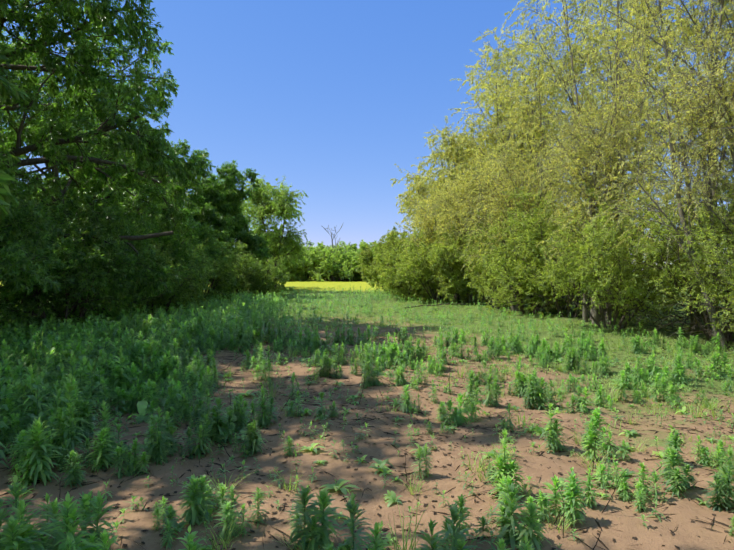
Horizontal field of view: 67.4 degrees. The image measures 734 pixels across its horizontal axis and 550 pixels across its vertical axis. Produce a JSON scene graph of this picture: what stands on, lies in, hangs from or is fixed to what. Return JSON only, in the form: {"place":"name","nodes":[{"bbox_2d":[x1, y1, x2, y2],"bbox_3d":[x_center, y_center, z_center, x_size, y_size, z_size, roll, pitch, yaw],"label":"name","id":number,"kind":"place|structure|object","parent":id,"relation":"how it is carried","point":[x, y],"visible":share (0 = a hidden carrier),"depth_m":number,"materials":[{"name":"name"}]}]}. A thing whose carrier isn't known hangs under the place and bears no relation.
{"place":"outdoors","nodes":[
{"label":"outdoors","id":0,"kind":"place"},
{"bbox_2d":[0,273,733,549],"bbox_3d":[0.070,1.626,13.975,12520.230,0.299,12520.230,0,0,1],"label":"ground","id":1,"kind":"structure","parent":0,"point":[683,511],"depth_m":5.11,"materials":[{"name":"soil"}]},
{"bbox_2d":[0,0,271,331],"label":"tree","id":2,"kind":"object","parent":1,"relation":"on","point":[209,200],"depth_m":16.07,"materials":[{"name":"green plant"}]},
{"bbox_2d":[115,224,302,314],"bbox_3d":[-8.039,-1.487,38.835,8.325,6.362,43.721,0,0,-8],"label":"bush","id":3,"kind":"object","parent":1,"relation":"on","point":[233,266],"depth_m":25.20,"materials":[{"name":"green plant"}]},
{"bbox_2d":[187,175,309,288],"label":"young tree","id":4,"kind":"object","parent":1,"relation":"on","point":[257,209],"depth_m":43.73,"materials":[{"name":"green plant"}]},
{"bbox_2d":[234,239,378,281],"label":"scrub tree","id":5,"kind":"object","parent":1,"relation":"on","point":[346,261],"depth_m":93.03,"materials":[{"name":"green plant"}]},
{"bbox_2d":[322,224,342,251],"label":"dead tree snag","id":6,"kind":"object","parent":1,"relation":"on","point":[334,236],"visible":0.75,"depth_m":111.91,"materials":[{"name":"grey wood"}]},
{"bbox_2d":[0,285,733,549],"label":"weeds","id":7,"kind":"object","parent":1,"relation":"on","point":[151,368],"visible":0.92,"depth_m":6.19,"materials":[{"name":"green plant"}]},
{"bbox_2d":[0,294,733,549],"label":"grass tufts","id":8,"kind":"object","parent":1,"relation":"on","point":[710,405],"visible":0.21,"depth_m":8.51,"materials":[{"name":"green plant"}]},
{"bbox_2d":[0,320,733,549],"bbox_3d":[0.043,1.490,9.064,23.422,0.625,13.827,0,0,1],"label":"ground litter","id":9,"kind":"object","parent":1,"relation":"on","point":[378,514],"visible":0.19,"depth_m":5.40,"materials":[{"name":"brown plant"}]},
{"bbox_2d":[356,166,733,354],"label":"bush","id":10,"kind":"object","parent":1,"relation":"on","point":[382,252],"depth_m":16.74,"materials":[{"name":"green plant"}]},
{"bbox_2d":[381,0,733,348],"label":"willow tree","id":11,"kind":"object","parent":1,"relation":"on","point":[469,163],"depth_m":19.08,"materials":[{"name":"green plant"}]},
{"bbox_2d":[0,0,733,269],"label":"sky","id":12,"kind":"structure","parent":0,"point":[326,96],"materials":[{"name":"blue"}]}
]}

